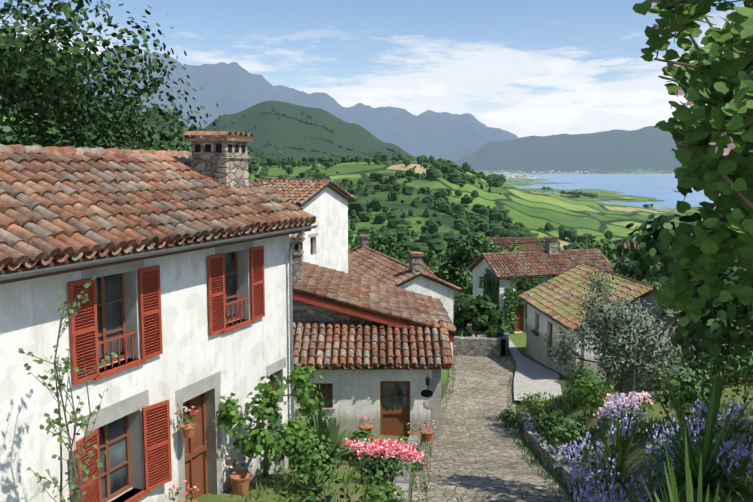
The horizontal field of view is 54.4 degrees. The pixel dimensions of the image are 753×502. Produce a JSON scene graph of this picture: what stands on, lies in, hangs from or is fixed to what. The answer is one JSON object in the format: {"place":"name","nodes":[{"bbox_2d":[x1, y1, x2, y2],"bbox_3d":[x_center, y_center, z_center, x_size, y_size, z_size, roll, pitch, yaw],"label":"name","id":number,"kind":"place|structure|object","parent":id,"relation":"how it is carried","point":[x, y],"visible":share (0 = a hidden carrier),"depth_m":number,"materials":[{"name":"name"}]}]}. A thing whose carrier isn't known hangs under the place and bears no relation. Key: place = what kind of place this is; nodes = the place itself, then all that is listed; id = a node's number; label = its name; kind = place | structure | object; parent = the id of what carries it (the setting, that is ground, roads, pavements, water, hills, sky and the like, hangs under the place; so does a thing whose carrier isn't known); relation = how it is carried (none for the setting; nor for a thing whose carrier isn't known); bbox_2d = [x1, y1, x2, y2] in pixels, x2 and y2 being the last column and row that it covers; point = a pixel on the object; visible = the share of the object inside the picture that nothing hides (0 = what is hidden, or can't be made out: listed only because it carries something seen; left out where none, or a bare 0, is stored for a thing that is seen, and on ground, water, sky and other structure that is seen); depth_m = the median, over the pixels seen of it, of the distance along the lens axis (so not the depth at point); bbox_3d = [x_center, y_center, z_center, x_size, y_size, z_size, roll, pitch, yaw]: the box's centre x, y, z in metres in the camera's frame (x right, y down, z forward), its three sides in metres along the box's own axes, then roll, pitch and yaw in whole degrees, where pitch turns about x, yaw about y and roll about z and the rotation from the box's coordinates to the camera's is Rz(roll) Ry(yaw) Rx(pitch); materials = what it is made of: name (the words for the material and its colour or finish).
{"place":"outdoors","nodes":[
{"label":"outdoors","id":0,"kind":"place"},
{"bbox_2d":[0,0,747,137],"label":"sky","id":1,"kind":"structure","parent":0,"point":[522,68],"materials":[{"name":"blue"}]},
{"bbox_2d":[2,48,752,501],"bbox_3d":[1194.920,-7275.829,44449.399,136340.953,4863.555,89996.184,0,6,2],"label":"terrain","id":2,"kind":"structure","parent":0,"point":[234,88],"depth_m":4725.55,"materials":[{"name":"green plant"}]},
{"bbox_2d":[19,275,117,501],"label":"climbing plant","id":3,"kind":"object","parent":2,"relation":"on","point":[59,379],"visible":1,"depth_m":8.58,"materials":[{"name":"green plant"}]},
{"bbox_2d":[4,101,160,149],"bbox_3d":[-13.057,-1.908,30.700,7.922,8.687,7.140,-2,7,-20],"label":"tree","id":4,"kind":"object","parent":2,"relation":"on","point":[142,127],"depth_m":30.95,"materials":[{"name":"green plant"}]},
{"bbox_2d":[0,0,217,151],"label":"tree","id":5,"kind":"object","parent":2,"relation":"on","point":[34,76],"visible":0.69,"depth_m":19.32,"materials":[{"name":"green plant"}]},
{"bbox_2d":[0,131,317,501],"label":"house","id":6,"kind":"structure","parent":2,"relation":"on","point":[185,257],"depth_m":11.71,"materials":[{"name":"paint"}]},
{"bbox_2d":[177,148,256,181],"bbox_3d":[-7.236,-0.398,28.405,6.684,7.171,4.033,-2,7,-21],"label":"tree","id":7,"kind":"object","parent":2,"relation":"on","point":[252,177],"depth_m":28.44,"materials":[{"name":"green plant"}]},
{"bbox_2d":[213,392,248,438],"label":"climbing plant","id":8,"kind":"object","parent":2,"relation":"on","point":[229,411],"visible":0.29,"depth_m":13.47,"materials":[{"name":"green plant"}]},
{"bbox_2d":[232,364,328,476],"bbox_3d":[-2.468,3.626,14.616,3.018,2.854,2.493,0,6,2],"label":"shrub","id":9,"kind":"object","parent":2,"relation":"on","point":[260,439],"visible":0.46,"depth_m":13.90,"materials":[{"name":"green plant"}]},
{"bbox_2d":[169,403,435,501],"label":"flower pots","id":10,"kind":"object","parent":2,"relation":"on","point":[239,479],"visible":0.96,"depth_m":13.68,"materials":[{"name":"ceramic"}]},
{"bbox_2d":[255,178,356,272],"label":"house","id":11,"kind":"structure","parent":2,"relation":"on","point":[325,203],"depth_m":32.72,"materials":[{"name":"white paint"}]},
{"bbox_2d":[274,432,341,490],"bbox_3d":[-1.322,4.124,14.038,1.254,1.213,1.210,4,7,29],"label":"shrub","id":12,"kind":"object","parent":2,"relation":"on","point":[306,462],"visible":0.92,"depth_m":13.81,"materials":[{"name":"green plant"}]},
{"bbox_2d":[294,405,335,433],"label":"shrub","id":13,"kind":"object","parent":2,"relation":"on","point":[311,421],"visible":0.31,"depth_m":21.64,"materials":[{"name":"green plant"}]},
{"bbox_2d":[283,479,349,501],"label":"shrub","id":14,"kind":"object","parent":2,"relation":"on","point":[314,493],"visible":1,"depth_m":12.31,"materials":[{"name":"green plant"}]},
{"bbox_2d":[296,409,356,467],"bbox_3d":[-1.270,4.279,17.016,1.587,1.461,1.364,-3,7,-23],"label":"agave plant","id":15,"kind":"object","parent":2,"relation":"on","point":[331,429],"visible":0.44,"depth_m":16.81,"materials":[{"name":"green plant"}]},
{"bbox_2d":[2,83,652,302],"bbox_3d":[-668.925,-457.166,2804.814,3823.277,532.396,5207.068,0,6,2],"label":"trees","id":16,"kind":"object","parent":2,"relation":"on","point":[487,220],"visible":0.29,"depth_m":814.14,"materials":[{"name":"green plant"}]},
{"bbox_2d":[350,428,372,443],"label":"shrub","id":17,"kind":"object","parent":2,"relation":"on","point":[362,435],"visible":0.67,"depth_m":20.23,"materials":[{"name":"green plant"}]},
{"bbox_2d":[289,233,455,438],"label":"house","id":18,"kind":"structure","parent":2,"relation":"on","point":[381,353],"depth_m":23.44,"materials":[{"name":"paint"}]},
{"bbox_2d":[352,455,407,484],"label":"shrub","id":19,"kind":"object","parent":2,"relation":"on","point":[387,464],"visible":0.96,"depth_m":15.06,"materials":[{"name":"green plant"}]},
{"bbox_2d":[349,228,410,263],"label":"village tree","id":20,"kind":"object","parent":2,"relation":"on","point":[399,254],"visible":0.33,"depth_m":65.19,"materials":[{"name":"green plant"}]},
{"bbox_2d":[354,474,407,501],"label":"shrub","id":21,"kind":"object","parent":2,"relation":"on","point":[388,495],"visible":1,"depth_m":13.07,"materials":[{"name":"green plant"}]},
{"bbox_2d":[342,436,424,470],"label":"red flowers","id":22,"kind":"object","parent":2,"relation":"on","point":[393,448],"visible":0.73,"depth_m":17.20,"materials":[{"name":"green plant"}]},
{"bbox_2d":[389,459,414,476],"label":"shrub","id":23,"kind":"object","parent":2,"relation":"on","point":[409,467],"visible":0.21,"depth_m":15.88,"materials":[{"name":"green plant"}]},
{"bbox_2d":[348,234,461,356],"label":"house","id":24,"kind":"structure","parent":2,"relation":"on","point":[364,261],"depth_m":41.20,"materials":[{"name":"white paint"}]},
{"bbox_2d":[393,434,420,501],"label":"bed edge","id":25,"kind":"object","parent":2,"relation":"on","point":[403,482],"visible":0.31,"depth_m":15.02,"materials":[{"name":"grey stone"}]},
{"bbox_2d":[407,263,436,276],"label":"house","id":26,"kind":"structure","parent":2,"relation":"on","point":[425,268],"depth_m":52.93,"materials":[{"name":"stone"}]},
{"bbox_2d":[409,236,479,295],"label":"village tree","id":27,"kind":"object","parent":2,"relation":"on","point":[461,254],"visible":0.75,"depth_m":61.99,"materials":[{"name":"green plant"}]},
{"bbox_2d":[453,305,471,336],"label":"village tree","id":28,"kind":"object","parent":2,"relation":"on","point":[460,322],"visible":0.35,"depth_m":44.90,"materials":[{"name":"green plant"}]},
{"bbox_2d":[453,294,505,337],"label":"village tree","id":29,"kind":"object","parent":2,"relation":"on","point":[481,312],"visible":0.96,"depth_m":44.04,"materials":[{"name":"green plant"}]},
{"bbox_2d":[453,333,508,357],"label":"stone wall","id":30,"kind":"structure","parent":2,"relation":"on","point":[478,346],"depth_m":42.71,"materials":[{"name":"grey stone"}]},
{"bbox_2d":[455,232,525,279],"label":"village tree","id":31,"kind":"object","parent":2,"relation":"on","point":[480,240],"visible":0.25,"depth_m":68.20,"materials":[{"name":"green plant"}]},
{"bbox_2d":[482,268,499,330],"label":"climbing vine","id":32,"kind":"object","parent":2,"relation":"on","point":[487,281],"depth_m":50.99,"materials":[{"name":"green plant"}]},
{"bbox_2d":[231,390,752,501],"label":"flowering plants","id":33,"kind":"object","parent":2,"relation":"on","point":[561,397],"depth_m":15.30,"materials":[{"name":"green plant"}]},
{"bbox_2d":[411,326,573,501],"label":"street cobbles","id":34,"kind":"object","parent":2,"relation":"on","point":[476,455],"visible":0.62,"depth_m":20.40,"materials":[{"name":"grey stone"}]},
{"bbox_2d":[408,349,576,501],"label":"edge weeds","id":35,"kind":"object","parent":2,"relation":"on","point":[518,442],"visible":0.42,"depth_m":19.68,"materials":[{"name":"green plant"}]},
{"bbox_2d":[463,237,543,296],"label":"house","id":36,"kind":"structure","parent":2,"relation":"on","point":[529,246],"depth_m":100.43,"materials":[{"name":"stone"}]},
{"bbox_2d":[496,409,528,428],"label":"shrub","id":37,"kind":"object","parent":2,"relation":"on","point":[511,420],"visible":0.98,"depth_m":25.34,"materials":[{"name":"green plant"}]},
{"bbox_2d":[349,221,679,265],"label":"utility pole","id":38,"kind":"object","parent":2,"relation":"on","point":[526,242],"visible":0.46,"depth_m":56.56,"materials":[{"name":"brown wood"}]},
{"bbox_2d":[517,392,546,412],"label":"shrub","id":39,"kind":"object","parent":2,"relation":"on","point":[536,404],"visible":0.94,"depth_m":27.42,"materials":[{"name":"green plant"}]},
{"bbox_2d":[494,170,587,178],"bbox_3d":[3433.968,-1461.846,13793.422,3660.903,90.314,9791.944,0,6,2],"label":"distant town","id":40,"kind":"object","parent":2,"relation":"on","point":[509,175],"visible":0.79,"depth_m":11867.20,"materials":[{"name":"white"}]},
{"bbox_2d":[467,214,616,332],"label":"house","id":41,"kind":"structure","parent":2,"relation":"on","point":[552,259],"depth_m":52.15,"materials":[{"name":"stone"}]},
{"bbox_2d":[527,407,566,440],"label":"shrub","id":42,"kind":"object","parent":2,"relation":"on","point":[546,419],"visible":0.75,"depth_m":21.41,"materials":[{"name":"green plant"}]},
{"bbox_2d":[503,269,611,333],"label":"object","id":43,"kind":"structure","parent":2,"relation":"on","point":[512,297],"depth_m":50.59,"materials":[{"name":"green plant"}]},
{"bbox_2d":[521,411,603,501],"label":"garden edge","id":44,"kind":"object","parent":2,"relation":"on","point":[545,451],"visible":0.4,"depth_m":18.77,"materials":[{"name":"grey stone"}]},
{"bbox_2d":[537,411,593,454],"bbox_3d":[4.664,4.648,18.109,1.418,1.151,1.656,0,6,2],"label":"shrub","id":45,"kind":"object","parent":2,"relation":"on","point":[567,437],"visible":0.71,"depth_m":17.83,"materials":[{"name":"green plant"}]},
{"bbox_2d":[558,244,587,249],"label":"village tree","id":46,"kind":"object","parent":2,"relation":"on","point":[578,247],"visible":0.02,"depth_m":59.76,"materials":[{"name":"green plant"}]},
{"bbox_2d":[563,374,587,407],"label":"shrub","id":47,"kind":"object","parent":2,"relation":"on","point":[573,396],"visible":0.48,"depth_m":22.73,"materials":[{"name":"green plant"}]},
{"bbox_2d":[562,361,600,389],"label":"shrub","id":48,"kind":"object","parent":2,"relation":"on","point":[577,372],"visible":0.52,"depth_m":25.79,"materials":[{"name":"green plant"}]},
{"bbox_2d":[565,366,615,417],"bbox_3d":[5.845,3.904,19.883,1.350,1.457,1.580,0,6,2],"label":"shrub","id":49,"kind":"object","parent":2,"relation":"on","point":[590,393],"visible":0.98,"depth_m":19.77,"materials":[{"name":"green plant"}]},
{"bbox_2d":[573,237,617,262],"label":"village tree","id":50,"kind":"object","parent":2,"relation":"on","point":[607,250],"visible":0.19,"depth_m":71.57,"materials":[{"name":"green plant"}]},
{"bbox_2d":[560,411,652,501],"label":"flax clump","id":51,"kind":"object","parent":2,"relation":"on","point":[620,466],"visible":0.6,"depth_m":13.76,"materials":[{"name":"green plant"}]},
{"bbox_2d":[518,262,710,380],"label":"mossy house","id":52,"kind":"structure","parent":2,"relation":"on","point":[552,304],"depth_m":37.85,"materials":[{"name":"paint"}]},
{"bbox_2d":[543,266,698,397],"bbox_3d":[7.891,2.893,23.211,4.668,4.496,5.108,0,6,2],"label":"olive tree","id":53,"kind":"object","parent":2,"relation":"on","point":[616,333],"visible":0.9,"depth_m":22.09,"materials":[{"name":"green plant"}]},
{"bbox_2d":[590,391,653,433],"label":"pink flowers","id":54,"kind":"object","parent":2,"relation":"on","point":[642,402],"visible":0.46,"depth_m":18.27,"materials":[{"name":"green plant"}]},
{"bbox_2d":[616,241,660,287],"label":"house","id":55,"kind":"structure","parent":2,"relation":"on","point":[626,244],"depth_m":62.20,"materials":[{"name":"stone"}]},
{"bbox_2d":[612,254,667,289],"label":"village tree","id":56,"kind":"object","parent":2,"relation":"on","point":[623,270],"visible":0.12,"depth_m":47.44,"materials":[{"name":"green plant"}]},
{"bbox_2d":[551,391,752,501],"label":"lilac flowers","id":57,"kind":"object","parent":2,"relation":"on","point":[610,423],"visible":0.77,"depth_m":13.53,"materials":[{"name":"purple plant"}]},
{"bbox_2d":[633,333,674,392],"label":"garden posts","id":58,"kind":"object","parent":2,"relation":"on","point":[635,361],"visible":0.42,"depth_m":21.22,"materials":[{"name":"silver metal"}]},
{"bbox_2d":[597,364,752,501],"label":"flax clump","id":59,"kind":"object","parent":2,"relation":"on","point":[704,444],"visible":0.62,"depth_m":11.72,"materials":[{"name":"green plant"}]},
{"bbox_2d":[615,209,752,363],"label":"tree","id":60,"kind":"object","parent":2,"relation":"on","point":[728,321],"visible":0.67,"depth_m":11.90,"materials":[{"name":"green plant"}]},
{"bbox_2d":[647,361,726,426],"bbox_3d":[6.663,3.218,15.786,1.449,1.441,2.137,0,6,2],"label":"shrub","id":61,"kind":"object","parent":2,"relation":"on","point":[689,398],"visible":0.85,"depth_m":15.78,"materials":[{"name":"green plant"}]},
{"bbox_2d":[622,427,751,501],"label":"flax clump","id":62,"kind":"object","parent":2,"relation":"on","point":[673,494],"visible":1,"depth_m":9.88,"materials":[{"name":"green plant"}]},
{"bbox_2d":[632,0,752,326],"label":"tree","id":63,"kind":"object","parent":2,"relation":"on","point":[713,138],"visible":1,"depth_m":5.94,"materials":[{"name":"green plant"}]},
{"bbox_2d":[668,265,747,382],"bbox_3d":[16.456,2.665,30.945,6.876,7.743,7.922,-5,8,-37],"label":"dark tree","id":64,"kind":"object","parent":2,"relation":"on","point":[699,285],"visible":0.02,"depth_m":30.95,"materials":[{"name":"green plant"}]},
{"bbox_2d":[670,305,747,385],"bbox_3d":[14.006,4.023,29.135,5.306,4.614,4.810,0,6,2],"label":"shrub","id":65,"kind":"object","parent":2,"relation":"on","point":[691,358],"visible":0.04,"depth_m":28.98,"materials":[{"name":"green plant"}]},
{"bbox_2d":[686,344,741,389],"bbox_3d":[10.664,3.759,23.372,1.652,1.782,1.786,0,6,2],"label":"shrub","id":66,"kind":"object","parent":2,"relation":"on","point":[707,368],"visible":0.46,"depth_m":23.13,"materials":[{"name":"green plant"}]},
{"bbox_2d":[697,305,752,383],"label":"shrub","id":67,"kind":"object","parent":2,"relation":"on","point":[741,359],"depth_m":24.28,"materials":[{"name":"green plant"}]},
{"bbox_2d":[698,344,752,403],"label":"shrub","id":68,"kind":"object","parent":2,"relation":"on","point":[740,369],"visible":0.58,"depth_m":19.02,"materials":[{"name":"green plant"}]},
{"bbox_2d":[509,339,562,400],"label":"apron pavement","id":69,"kind":"structure","parent":0,"point":[533,377],"depth_m":35.41,"materials":[{"name":"concrete"}]},
{"bbox_2d":[486,174,733,209],"bbox_3d":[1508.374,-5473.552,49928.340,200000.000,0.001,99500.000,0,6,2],"label":"lake","id":70,"kind":"structure","parent":0,"point":[660,186],"depth_m":5587.76,"materials":[{"name":"blue liquid"}]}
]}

